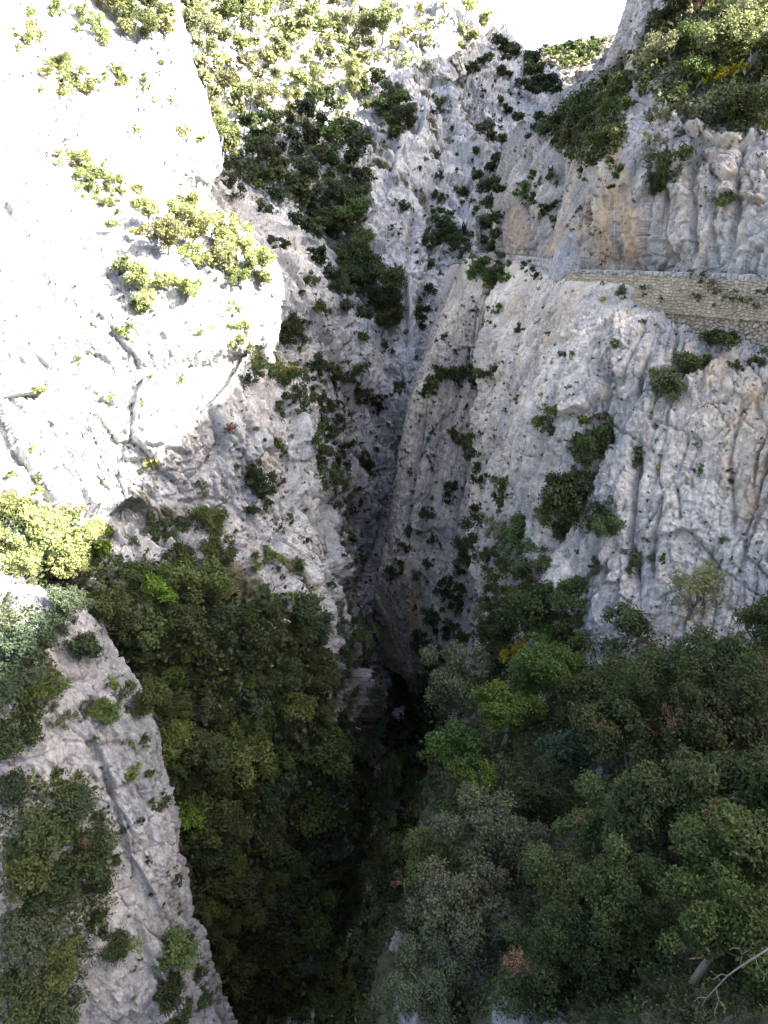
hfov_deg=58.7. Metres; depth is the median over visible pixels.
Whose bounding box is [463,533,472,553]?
shrub
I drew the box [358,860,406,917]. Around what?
tree
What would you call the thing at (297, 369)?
shrub
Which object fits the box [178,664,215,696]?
tree
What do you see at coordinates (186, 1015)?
tree
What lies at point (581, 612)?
shrub
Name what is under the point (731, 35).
tree
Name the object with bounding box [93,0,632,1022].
distant trees
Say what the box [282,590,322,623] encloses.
tree
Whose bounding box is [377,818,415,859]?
tree
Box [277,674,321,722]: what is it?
tree
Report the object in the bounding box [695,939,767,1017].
bare tree
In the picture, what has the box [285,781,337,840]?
tree
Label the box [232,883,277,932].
tree
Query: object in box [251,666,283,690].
tree
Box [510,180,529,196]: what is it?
shrub
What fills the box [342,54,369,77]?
tree
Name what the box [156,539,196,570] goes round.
tree
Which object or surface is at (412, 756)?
tree
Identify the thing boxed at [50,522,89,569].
tree
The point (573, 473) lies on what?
shrub
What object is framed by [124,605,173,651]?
tree
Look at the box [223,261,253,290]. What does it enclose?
tree
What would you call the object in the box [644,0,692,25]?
tree
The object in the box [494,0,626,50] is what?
sky
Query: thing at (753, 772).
tree
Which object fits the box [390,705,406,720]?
boulder
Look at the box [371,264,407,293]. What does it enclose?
tree
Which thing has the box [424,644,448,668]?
shrub
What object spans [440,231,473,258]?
shrub
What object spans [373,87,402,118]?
tree
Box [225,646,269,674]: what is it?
tree
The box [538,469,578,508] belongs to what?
shrub
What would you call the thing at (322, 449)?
shrub
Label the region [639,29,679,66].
tree
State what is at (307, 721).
tree
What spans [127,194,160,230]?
tree
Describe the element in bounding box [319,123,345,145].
tree
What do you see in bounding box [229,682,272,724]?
tree
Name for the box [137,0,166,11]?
tree
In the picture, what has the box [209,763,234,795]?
tree
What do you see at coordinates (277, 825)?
tree
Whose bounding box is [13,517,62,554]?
tree
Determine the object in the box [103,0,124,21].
tree
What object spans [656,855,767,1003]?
tree
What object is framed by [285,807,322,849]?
tree
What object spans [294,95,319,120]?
tree
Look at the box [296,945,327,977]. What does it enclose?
tree
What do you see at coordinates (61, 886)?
tree
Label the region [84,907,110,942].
shrub
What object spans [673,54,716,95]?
tree
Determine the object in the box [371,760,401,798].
tree
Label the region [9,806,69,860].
tree
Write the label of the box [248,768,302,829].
tree
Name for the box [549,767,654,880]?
tree
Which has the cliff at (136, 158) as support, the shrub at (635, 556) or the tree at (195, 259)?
the tree at (195, 259)
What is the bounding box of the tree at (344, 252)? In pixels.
[329,236,356,266]
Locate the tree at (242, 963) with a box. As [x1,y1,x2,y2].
[222,938,269,1007]
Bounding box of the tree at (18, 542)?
[0,527,47,563]
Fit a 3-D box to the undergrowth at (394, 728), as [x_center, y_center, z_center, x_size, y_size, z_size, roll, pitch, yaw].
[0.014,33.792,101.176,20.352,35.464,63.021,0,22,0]
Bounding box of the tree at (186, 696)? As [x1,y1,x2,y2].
[164,685,195,719]
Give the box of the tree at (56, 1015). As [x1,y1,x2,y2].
[29,992,79,1023]
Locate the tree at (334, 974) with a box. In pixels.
[326,966,343,988]
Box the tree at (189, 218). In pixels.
[176,203,217,245]
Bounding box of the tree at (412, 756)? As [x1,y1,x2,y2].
[400,742,426,767]
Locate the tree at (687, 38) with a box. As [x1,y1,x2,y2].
[676,18,718,54]
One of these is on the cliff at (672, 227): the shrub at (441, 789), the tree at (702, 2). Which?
the tree at (702, 2)
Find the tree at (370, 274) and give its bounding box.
[346,255,384,286]
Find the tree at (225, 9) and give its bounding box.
[210,0,246,20]
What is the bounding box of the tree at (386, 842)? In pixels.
[376,826,393,851]
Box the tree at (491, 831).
[427,780,556,884]
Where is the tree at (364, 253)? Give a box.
[352,237,386,277]
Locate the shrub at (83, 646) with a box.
[59,630,103,664]
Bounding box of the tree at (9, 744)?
[0,704,45,765]
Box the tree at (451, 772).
[442,760,482,812]
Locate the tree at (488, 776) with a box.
[454,756,498,792]
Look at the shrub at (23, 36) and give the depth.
72.94 m
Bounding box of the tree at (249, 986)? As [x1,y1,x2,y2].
[222,965,255,991]
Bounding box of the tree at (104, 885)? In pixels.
[76,870,116,898]
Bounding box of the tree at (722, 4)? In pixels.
[713,0,740,9]
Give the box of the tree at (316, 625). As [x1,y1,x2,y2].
[303,612,335,643]
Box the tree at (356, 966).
[345,952,368,974]
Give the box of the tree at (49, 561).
[40,551,70,576]
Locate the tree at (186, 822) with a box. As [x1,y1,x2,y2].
[177,798,209,830]
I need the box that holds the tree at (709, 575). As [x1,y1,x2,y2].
[692,557,734,590]
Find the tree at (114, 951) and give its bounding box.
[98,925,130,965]
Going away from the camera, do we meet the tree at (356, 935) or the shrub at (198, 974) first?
the shrub at (198, 974)
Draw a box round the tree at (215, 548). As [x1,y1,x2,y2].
[196,532,240,563]
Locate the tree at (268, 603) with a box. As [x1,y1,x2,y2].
[254,580,283,613]
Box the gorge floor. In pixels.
[314,764,427,1023]
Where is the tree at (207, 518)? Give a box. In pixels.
[187,505,231,539]
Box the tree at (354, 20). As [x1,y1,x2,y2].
[344,10,373,42]
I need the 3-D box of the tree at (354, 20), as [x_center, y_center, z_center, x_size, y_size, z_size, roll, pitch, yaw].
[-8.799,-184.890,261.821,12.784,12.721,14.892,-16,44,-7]
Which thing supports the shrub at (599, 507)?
on the gorge wall at (581, 320)
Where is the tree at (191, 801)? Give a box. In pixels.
[176,790,210,820]
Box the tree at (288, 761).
[256,740,297,779]
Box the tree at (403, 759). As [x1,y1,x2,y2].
[385,745,410,772]
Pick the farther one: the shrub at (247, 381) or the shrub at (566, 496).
the shrub at (247, 381)
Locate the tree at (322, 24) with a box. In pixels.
[308,12,331,32]
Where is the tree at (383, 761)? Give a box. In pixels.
[375,744,401,775]
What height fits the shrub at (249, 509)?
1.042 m
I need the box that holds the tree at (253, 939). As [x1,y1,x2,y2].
[231,907,284,954]
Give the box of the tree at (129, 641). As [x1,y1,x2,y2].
[121,633,143,659]
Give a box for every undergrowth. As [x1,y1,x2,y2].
[0,489,334,1023]
[0,590,57,735]
[0,763,126,1023]
[181,0,360,121]
[226,110,374,240]
[312,737,383,992]
[314,689,447,1023]
[351,620,767,1023]
[532,56,629,167]
[626,0,767,133]
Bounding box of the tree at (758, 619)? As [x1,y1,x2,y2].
[731,589,767,655]
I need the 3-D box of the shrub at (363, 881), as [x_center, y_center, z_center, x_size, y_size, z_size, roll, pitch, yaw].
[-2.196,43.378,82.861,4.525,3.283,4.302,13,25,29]
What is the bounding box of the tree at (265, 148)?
[250,137,282,168]
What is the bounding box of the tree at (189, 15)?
[180,6,202,34]
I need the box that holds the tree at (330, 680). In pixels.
[305,649,342,696]
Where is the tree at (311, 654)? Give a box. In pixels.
[300,635,329,663]
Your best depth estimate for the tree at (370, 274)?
173.05 m
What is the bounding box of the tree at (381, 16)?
[358,0,396,43]
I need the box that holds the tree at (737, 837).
[666,797,767,897]
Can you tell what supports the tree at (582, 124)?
on the cliff at (672, 227)
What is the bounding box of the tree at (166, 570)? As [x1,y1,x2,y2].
[152,561,190,592]
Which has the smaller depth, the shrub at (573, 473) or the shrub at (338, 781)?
the shrub at (573, 473)
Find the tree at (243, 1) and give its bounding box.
[238,0,249,11]
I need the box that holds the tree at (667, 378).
[644,364,688,404]
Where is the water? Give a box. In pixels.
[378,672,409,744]
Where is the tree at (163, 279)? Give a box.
[149,270,175,289]
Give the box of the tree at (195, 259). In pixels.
[175,240,206,267]
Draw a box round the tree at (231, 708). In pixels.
[216,691,240,719]
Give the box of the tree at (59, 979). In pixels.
[40,931,83,995]
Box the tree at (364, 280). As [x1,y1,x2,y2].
[350,268,373,296]
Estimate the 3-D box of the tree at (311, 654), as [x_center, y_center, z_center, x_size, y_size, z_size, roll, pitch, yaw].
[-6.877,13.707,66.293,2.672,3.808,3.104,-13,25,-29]
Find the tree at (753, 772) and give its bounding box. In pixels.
[671,746,767,854]
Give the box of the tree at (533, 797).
[493,754,576,827]
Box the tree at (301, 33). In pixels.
[290,27,309,39]
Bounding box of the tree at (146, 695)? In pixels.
[116,678,175,718]
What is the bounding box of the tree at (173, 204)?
[165,197,200,218]
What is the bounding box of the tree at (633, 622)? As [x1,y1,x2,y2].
[597,601,652,648]
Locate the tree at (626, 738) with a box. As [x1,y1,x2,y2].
[568,688,692,779]
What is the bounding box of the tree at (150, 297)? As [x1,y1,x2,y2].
[132,288,157,308]
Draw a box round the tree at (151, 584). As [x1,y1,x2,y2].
[140,569,178,605]
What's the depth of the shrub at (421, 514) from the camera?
101.61 m
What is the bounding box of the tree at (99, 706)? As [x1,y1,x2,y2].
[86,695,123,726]
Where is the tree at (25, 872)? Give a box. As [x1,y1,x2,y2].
[0,840,56,907]
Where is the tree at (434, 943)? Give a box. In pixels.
[382,919,474,1023]
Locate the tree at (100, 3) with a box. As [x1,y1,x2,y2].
[93,0,111,10]
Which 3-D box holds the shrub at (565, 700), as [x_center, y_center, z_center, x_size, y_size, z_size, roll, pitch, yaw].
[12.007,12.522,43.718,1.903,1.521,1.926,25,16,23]
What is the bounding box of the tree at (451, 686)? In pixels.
[419,639,492,714]
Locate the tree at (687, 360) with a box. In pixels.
[671,351,713,375]
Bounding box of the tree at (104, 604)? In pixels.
[82,580,131,621]
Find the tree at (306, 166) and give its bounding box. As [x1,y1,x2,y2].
[297,161,321,186]
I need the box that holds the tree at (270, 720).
[242,705,284,745]
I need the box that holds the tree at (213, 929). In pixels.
[198,915,234,952]
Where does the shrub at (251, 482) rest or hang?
on the cliff at (136, 158)
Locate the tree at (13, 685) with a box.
[0,650,51,710]
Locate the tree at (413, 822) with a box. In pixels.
[398,816,418,835]
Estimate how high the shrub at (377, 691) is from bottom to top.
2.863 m
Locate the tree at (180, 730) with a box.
[157,718,201,766]
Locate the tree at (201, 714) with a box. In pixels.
[189,677,220,725]
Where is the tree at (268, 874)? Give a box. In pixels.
[246,852,272,893]
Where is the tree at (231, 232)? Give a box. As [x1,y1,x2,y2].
[214,218,257,260]
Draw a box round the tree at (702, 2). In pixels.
[688,0,716,16]
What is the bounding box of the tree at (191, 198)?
[173,191,202,209]
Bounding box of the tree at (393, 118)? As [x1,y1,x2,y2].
[381,107,404,134]
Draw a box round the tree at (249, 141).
[240,132,263,160]
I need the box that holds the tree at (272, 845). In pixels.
[249,827,299,865]
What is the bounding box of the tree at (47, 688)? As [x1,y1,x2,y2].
[17,668,72,721]
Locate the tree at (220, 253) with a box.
[202,236,240,273]
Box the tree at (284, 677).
[270,663,304,691]
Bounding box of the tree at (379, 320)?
[373,311,403,338]
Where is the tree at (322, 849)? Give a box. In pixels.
[303,824,346,864]
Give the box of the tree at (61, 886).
[19,856,83,918]
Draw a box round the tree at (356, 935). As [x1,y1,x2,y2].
[347,925,365,952]
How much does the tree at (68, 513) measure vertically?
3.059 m
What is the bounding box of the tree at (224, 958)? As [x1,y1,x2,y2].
[210,935,238,976]
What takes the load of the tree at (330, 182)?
on the cliff at (419, 139)
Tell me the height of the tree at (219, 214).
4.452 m
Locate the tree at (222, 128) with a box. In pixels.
[212,114,239,146]
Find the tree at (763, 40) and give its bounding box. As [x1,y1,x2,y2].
[751,28,767,81]
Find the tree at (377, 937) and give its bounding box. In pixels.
[364,921,390,953]
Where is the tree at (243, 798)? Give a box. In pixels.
[232,780,266,811]
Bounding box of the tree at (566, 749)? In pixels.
[533,726,599,782]
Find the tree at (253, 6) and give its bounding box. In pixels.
[244,0,263,19]
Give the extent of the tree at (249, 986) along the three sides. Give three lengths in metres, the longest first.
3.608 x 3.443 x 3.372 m
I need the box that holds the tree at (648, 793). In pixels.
[595,739,722,869]
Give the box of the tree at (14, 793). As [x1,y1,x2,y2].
[0,768,29,809]
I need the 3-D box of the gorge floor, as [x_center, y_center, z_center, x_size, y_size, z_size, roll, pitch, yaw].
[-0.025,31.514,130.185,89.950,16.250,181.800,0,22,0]
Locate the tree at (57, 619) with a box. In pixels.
[41,602,79,636]
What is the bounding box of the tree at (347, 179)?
[342,175,358,189]
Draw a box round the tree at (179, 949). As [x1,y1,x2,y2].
[151,923,202,978]
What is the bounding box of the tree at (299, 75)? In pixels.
[287,67,311,84]
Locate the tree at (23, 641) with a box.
[0,610,60,661]
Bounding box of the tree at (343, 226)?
[328,205,355,235]
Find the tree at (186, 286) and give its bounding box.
[169,273,205,301]
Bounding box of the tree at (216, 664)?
[195,657,229,674]
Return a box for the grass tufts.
[0,0,767,841]
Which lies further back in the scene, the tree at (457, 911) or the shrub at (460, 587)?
the shrub at (460, 587)
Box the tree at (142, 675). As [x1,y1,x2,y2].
[131,658,155,681]
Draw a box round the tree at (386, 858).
[378,852,401,867]
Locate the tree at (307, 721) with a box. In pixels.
[296,711,325,732]
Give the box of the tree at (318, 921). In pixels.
[295,883,338,955]
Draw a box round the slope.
[365,649,767,1023]
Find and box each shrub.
[7,24,44,44]
[9,511,23,522]
[25,16,46,33]
[25,482,44,496]
[35,61,66,79]
[41,50,75,69]
[45,701,80,730]
[48,0,67,14]
[50,764,84,795]
[52,148,87,160]
[53,69,76,83]
[59,630,103,664]
[71,0,96,22]
[71,9,111,46]
[72,76,89,92]
[72,153,100,176]
[72,167,102,195]
[74,63,105,99]
[77,698,96,722]
[79,159,114,183]
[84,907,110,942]
[97,191,123,207]
[100,172,124,186]
[100,174,118,193]
[111,853,124,868]
[113,61,130,80]
[124,761,142,784]
[140,508,172,534]
[141,531,168,547]
[155,788,172,812]
[158,516,195,530]
[175,509,197,526]
[187,925,197,955]
[191,963,209,988]
[196,979,222,1012]
[220,171,251,189]
[222,149,260,176]
[226,316,249,350]
[240,315,259,335]
[241,370,259,385]
[244,349,276,376]
[244,460,262,486]
[244,463,276,500]
[245,502,260,513]
[251,485,278,512]
[252,544,286,565]
[255,195,273,213]
[265,233,286,244]
[266,471,287,486]
[267,358,286,379]
[272,347,282,371]
[275,368,296,383]
[277,360,296,370]
[279,320,305,343]
[280,316,303,336]
[280,367,308,399]
[281,391,302,403]
[286,359,308,377]
[288,386,316,414]
[289,311,305,338]
[299,269,316,288]
[303,351,328,366]
[303,362,322,371]
[310,390,328,414]
[313,355,335,381]
[315,443,330,472]
[317,389,335,412]
[317,443,328,455]
[320,301,333,314]
[320,655,342,673]
[322,415,335,438]
[324,426,337,442]
[326,934,346,954]
[327,397,353,434]
[327,445,345,459]
[327,767,344,786]
[328,365,347,384]
[328,495,351,509]
[329,469,351,485]
[330,684,342,703]
[330,836,348,855]
[331,438,357,449]
[332,791,357,822]
[336,611,350,636]
[336,708,353,723]
[337,695,359,717]
[338,644,357,663]
[338,719,360,738]
[340,374,357,383]
[343,649,359,668]
[345,357,370,377]
[345,622,378,649]
[348,613,363,630]
[349,684,363,698]
[351,725,366,740]
[353,388,375,401]
[353,685,385,709]
[357,638,373,665]
[358,449,375,477]
[358,852,381,889]
[362,658,370,667]
[365,818,382,840]
[366,659,381,681]
[369,393,387,411]
[387,30,401,49]
[393,48,421,66]
[408,672,431,694]
[410,627,427,648]
[413,297,430,317]
[414,227,436,246]
[414,639,434,664]
[415,747,438,780]
[416,772,440,791]
[418,31,433,47]
[418,313,427,323]
[418,506,431,518]
[418,785,432,810]
[419,605,441,626]
[422,700,436,717]
[423,373,439,386]
[423,725,433,732]
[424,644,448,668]
[428,212,455,245]
[428,703,445,720]
[428,784,445,809]
[429,573,453,602]
[432,221,476,243]
[432,363,467,382]
[435,210,455,229]
[435,759,446,770]
[439,602,463,618]
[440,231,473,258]
[440,622,455,641]
[447,580,467,595]
[448,365,475,383]
[448,535,470,570]
[451,627,471,644]
[454,434,472,449]
[457,509,480,563]
[460,448,490,484]
[462,252,484,269]
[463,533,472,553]
[465,255,493,280]
[467,602,495,624]
[469,623,485,642]
[471,363,497,380]
[473,618,497,642]
[473,637,513,675]
[474,592,495,611]
[476,550,490,568]
[478,270,497,289]
[479,540,499,560]
[482,519,505,541]
[482,562,517,608]
[483,515,494,524]
[483,582,496,594]
[486,266,503,282]
[489,475,508,489]
[491,565,538,604]
[492,250,507,275]
[492,585,524,619]
[493,552,517,567]
[494,496,504,514]
[495,597,505,617]
[497,510,537,559]
[498,630,532,663]
[500,541,522,559]
[504,581,553,598]
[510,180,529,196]
[512,544,551,570]
[512,615,528,639]
[516,566,536,580]
[526,622,569,647]
[530,198,560,209]
[530,404,555,428]
[531,508,542,517]
[533,504,560,527]
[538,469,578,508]
[538,481,589,528]
[539,556,552,572]
[544,586,553,603]
[546,611,576,639]
[549,519,580,544]
[554,511,583,529]
[558,694,578,722]
[559,608,584,630]
[563,606,585,623]
[567,625,589,648]
[568,458,598,488]
[568,467,586,483]
[568,480,584,492]
[570,424,614,461]
[572,429,609,440]
[572,447,604,470]
[573,668,625,687]
[577,414,591,425]
[583,498,609,524]
[584,555,607,581]
[585,511,626,537]
[587,399,622,426]
[594,409,613,433]
[604,154,618,169]
[619,69,634,89]
[619,546,655,566]
[630,73,646,90]
[637,146,661,164]
[640,30,663,62]
[641,17,673,33]
[642,103,674,124]
[642,178,665,195]
[643,132,669,151]
[643,140,696,190]
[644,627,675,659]
[647,163,683,182]
[668,82,683,100]
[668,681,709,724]
[673,99,695,123]
[695,105,716,126]
[696,6,726,26]
[697,328,740,343]
[702,61,751,83]
[708,82,767,121]
[712,193,735,207]
[723,334,741,351]
[726,111,744,126]
[726,358,745,371]
[740,112,760,127]
[745,84,767,110]
[748,347,767,369]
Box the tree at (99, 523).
[82,515,106,541]
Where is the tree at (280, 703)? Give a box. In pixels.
[269,690,304,708]
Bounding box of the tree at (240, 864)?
[224,852,249,887]
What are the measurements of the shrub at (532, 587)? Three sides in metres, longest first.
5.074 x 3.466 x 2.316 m
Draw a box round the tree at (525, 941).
[495,900,581,1021]
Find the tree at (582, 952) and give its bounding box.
[501,898,637,1001]
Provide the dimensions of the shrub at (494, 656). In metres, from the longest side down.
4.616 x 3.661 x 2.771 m
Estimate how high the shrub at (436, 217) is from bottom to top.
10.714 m
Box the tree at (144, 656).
[130,646,161,664]
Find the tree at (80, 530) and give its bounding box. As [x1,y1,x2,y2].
[67,521,97,561]
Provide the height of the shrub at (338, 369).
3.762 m
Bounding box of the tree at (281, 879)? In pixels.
[261,860,290,893]
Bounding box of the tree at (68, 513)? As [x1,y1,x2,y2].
[49,500,87,528]
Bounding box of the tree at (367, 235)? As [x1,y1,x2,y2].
[349,222,377,247]
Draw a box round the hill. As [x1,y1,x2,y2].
[535,34,615,86]
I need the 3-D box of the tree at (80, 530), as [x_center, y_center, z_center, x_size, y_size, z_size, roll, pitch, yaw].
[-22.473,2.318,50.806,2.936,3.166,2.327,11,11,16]
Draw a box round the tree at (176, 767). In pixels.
[165,745,192,776]
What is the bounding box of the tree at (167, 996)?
[152,971,188,1022]
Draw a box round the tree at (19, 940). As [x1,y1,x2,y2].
[0,904,69,979]
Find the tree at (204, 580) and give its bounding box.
[171,552,240,606]
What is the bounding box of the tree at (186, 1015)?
[165,996,194,1023]
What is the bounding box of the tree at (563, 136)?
[558,120,577,142]
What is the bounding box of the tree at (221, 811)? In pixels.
[190,794,246,842]
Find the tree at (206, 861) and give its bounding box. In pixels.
[184,844,225,873]
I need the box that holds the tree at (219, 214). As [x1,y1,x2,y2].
[196,207,242,239]
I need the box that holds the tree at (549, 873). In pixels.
[520,838,605,914]
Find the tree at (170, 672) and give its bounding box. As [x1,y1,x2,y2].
[159,659,190,688]
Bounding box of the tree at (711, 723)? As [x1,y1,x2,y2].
[660,674,767,794]
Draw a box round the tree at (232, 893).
[205,867,265,907]
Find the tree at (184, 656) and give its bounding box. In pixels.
[176,640,209,666]
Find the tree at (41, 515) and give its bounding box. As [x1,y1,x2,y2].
[17,501,70,533]
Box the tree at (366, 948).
[346,926,374,966]
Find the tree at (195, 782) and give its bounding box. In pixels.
[176,773,208,796]
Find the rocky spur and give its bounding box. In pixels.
[0,579,237,1023]
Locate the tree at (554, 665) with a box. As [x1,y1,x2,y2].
[504,640,588,700]
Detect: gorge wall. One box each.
[210,154,409,717]
[372,258,767,768]
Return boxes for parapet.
[467,253,552,270]
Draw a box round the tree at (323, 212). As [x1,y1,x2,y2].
[315,206,336,232]
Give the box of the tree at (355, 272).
[340,263,364,284]
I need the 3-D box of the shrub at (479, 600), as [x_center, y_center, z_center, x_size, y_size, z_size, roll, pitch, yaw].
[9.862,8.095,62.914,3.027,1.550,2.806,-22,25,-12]
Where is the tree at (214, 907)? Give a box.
[192,887,232,925]
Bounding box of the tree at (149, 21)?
[134,4,160,40]
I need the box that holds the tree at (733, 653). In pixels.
[659,624,767,714]
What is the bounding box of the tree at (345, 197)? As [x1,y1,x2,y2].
[335,186,356,209]
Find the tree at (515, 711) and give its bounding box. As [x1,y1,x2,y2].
[467,677,549,751]
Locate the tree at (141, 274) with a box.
[122,257,153,290]
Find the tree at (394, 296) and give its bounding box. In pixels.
[364,285,402,311]
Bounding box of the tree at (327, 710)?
[315,698,340,728]
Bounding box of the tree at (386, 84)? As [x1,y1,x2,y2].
[379,78,402,99]
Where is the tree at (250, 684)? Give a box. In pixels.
[227,674,258,695]
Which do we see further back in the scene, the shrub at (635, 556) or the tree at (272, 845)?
the tree at (272, 845)
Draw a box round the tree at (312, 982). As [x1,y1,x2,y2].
[299,960,321,997]
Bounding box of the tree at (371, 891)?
[364,888,377,907]
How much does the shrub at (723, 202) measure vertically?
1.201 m
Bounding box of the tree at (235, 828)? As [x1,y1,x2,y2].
[219,812,253,840]
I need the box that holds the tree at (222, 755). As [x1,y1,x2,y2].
[185,729,239,773]
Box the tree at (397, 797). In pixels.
[385,788,406,819]
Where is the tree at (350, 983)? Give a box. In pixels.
[336,971,359,996]
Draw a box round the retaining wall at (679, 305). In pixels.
[565,269,767,355]
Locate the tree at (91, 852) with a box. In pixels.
[57,822,117,886]
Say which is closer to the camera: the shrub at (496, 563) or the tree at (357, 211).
the shrub at (496, 563)
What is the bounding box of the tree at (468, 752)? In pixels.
[420,717,488,774]
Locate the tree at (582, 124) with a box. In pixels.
[568,114,595,135]
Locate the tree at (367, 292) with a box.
[361,284,388,314]
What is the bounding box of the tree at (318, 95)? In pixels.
[303,87,327,115]
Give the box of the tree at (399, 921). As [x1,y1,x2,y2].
[388,867,450,953]
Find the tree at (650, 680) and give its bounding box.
[598,646,703,736]
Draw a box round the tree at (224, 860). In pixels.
[212,832,241,869]
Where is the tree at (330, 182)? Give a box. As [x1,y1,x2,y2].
[321,175,353,200]
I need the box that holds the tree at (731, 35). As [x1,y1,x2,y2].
[695,4,765,67]
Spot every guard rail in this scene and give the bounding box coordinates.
[497,248,517,252]
[580,256,590,268]
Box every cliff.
[0,0,386,1023]
[180,0,495,396]
[486,0,767,274]
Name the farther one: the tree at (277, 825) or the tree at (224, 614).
the tree at (277, 825)
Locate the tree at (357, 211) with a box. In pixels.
[329,195,374,239]
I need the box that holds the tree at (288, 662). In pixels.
[271,642,298,671]
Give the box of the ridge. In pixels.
[455,0,565,151]
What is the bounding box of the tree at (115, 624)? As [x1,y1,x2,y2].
[95,609,136,640]
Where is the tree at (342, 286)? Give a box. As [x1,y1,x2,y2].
[328,277,358,295]
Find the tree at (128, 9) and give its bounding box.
[109,0,144,29]
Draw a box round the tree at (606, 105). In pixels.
[598,92,628,117]
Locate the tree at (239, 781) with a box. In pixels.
[228,762,256,795]
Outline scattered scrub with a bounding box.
[2,0,767,1004]
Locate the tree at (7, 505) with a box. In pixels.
[0,493,31,527]
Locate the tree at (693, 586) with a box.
[663,558,726,624]
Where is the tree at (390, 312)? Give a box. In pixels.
[375,303,407,322]
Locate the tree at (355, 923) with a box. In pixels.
[347,914,365,932]
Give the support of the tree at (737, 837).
on the slope
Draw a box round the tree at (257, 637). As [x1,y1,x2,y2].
[239,596,291,653]
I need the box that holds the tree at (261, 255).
[239,245,277,275]
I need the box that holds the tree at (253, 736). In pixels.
[223,711,266,745]
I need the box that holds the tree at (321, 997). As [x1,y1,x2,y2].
[289,990,330,1023]
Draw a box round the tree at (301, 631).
[288,618,317,648]
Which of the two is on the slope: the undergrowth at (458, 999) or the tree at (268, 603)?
the undergrowth at (458, 999)
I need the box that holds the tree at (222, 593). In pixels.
[199,563,236,603]
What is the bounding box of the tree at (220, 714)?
[207,700,231,729]
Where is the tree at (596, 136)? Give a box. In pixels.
[583,130,609,147]
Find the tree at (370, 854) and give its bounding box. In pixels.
[362,838,385,866]
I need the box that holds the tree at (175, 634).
[156,630,185,647]
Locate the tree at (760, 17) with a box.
[732,0,767,34]
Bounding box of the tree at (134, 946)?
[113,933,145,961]
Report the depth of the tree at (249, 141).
180.92 m
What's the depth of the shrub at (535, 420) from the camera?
55.41 m
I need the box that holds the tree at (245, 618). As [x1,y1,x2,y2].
[225,596,259,629]
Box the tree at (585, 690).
[554,669,612,735]
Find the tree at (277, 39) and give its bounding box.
[267,31,291,55]
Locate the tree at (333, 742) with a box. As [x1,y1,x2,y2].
[297,723,357,782]
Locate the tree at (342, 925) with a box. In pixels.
[336,915,353,936]
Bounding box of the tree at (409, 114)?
[390,103,417,129]
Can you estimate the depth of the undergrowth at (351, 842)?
77.95 m
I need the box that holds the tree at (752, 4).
[737,0,767,23]
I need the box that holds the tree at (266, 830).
[249,808,276,845]
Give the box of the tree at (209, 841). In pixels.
[183,820,225,850]
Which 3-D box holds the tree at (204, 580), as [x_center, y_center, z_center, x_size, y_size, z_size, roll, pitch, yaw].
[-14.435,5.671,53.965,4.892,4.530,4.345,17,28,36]
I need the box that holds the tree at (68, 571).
[50,551,92,579]
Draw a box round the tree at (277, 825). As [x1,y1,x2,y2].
[259,805,289,834]
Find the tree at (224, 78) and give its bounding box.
[213,67,234,92]
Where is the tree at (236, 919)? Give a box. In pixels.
[227,901,247,938]
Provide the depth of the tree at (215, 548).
56.89 m
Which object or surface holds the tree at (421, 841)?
on the slope
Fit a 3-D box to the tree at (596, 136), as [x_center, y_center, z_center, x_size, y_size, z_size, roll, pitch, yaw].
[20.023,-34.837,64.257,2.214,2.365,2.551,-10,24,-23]
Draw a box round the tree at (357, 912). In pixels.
[349,898,367,922]
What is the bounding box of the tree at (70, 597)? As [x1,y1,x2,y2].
[43,583,95,614]
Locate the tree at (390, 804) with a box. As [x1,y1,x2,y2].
[367,791,399,820]
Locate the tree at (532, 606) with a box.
[502,577,573,640]
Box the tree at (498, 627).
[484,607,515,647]
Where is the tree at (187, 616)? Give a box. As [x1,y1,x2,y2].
[162,586,201,632]
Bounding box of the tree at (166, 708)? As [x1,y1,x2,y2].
[157,700,193,729]
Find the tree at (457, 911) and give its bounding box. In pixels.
[402,854,526,965]
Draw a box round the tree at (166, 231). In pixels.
[135,211,184,255]
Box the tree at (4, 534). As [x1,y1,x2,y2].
[0,521,15,547]
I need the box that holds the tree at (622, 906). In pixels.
[563,832,671,979]
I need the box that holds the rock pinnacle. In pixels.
[548,233,579,280]
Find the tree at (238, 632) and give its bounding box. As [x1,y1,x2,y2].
[227,624,250,646]
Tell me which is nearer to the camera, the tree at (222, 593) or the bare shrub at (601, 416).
the bare shrub at (601, 416)
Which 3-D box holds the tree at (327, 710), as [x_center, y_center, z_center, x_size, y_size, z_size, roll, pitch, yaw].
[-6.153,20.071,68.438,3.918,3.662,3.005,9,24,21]
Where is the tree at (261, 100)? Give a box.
[239,83,279,109]
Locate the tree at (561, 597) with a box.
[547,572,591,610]
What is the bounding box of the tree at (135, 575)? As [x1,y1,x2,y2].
[113,560,153,588]
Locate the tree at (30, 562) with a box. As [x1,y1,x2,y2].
[0,549,42,582]
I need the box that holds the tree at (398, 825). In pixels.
[379,808,403,833]
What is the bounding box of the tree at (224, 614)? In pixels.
[202,602,242,644]
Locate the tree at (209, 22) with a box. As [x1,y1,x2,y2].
[196,6,223,34]
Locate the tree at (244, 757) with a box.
[227,718,275,789]
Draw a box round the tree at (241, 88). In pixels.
[236,80,260,108]
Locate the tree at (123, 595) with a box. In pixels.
[93,582,139,616]
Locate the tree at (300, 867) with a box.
[283,831,317,880]
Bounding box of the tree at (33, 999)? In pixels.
[0,965,50,1023]
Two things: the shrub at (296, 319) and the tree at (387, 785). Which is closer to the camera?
the tree at (387, 785)
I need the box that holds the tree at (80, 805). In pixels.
[45,781,97,824]
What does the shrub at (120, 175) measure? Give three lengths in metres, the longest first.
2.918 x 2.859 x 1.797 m
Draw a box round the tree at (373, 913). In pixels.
[363,891,393,928]
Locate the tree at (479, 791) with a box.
[461,783,486,810]
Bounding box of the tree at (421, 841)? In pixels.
[402,822,455,894]

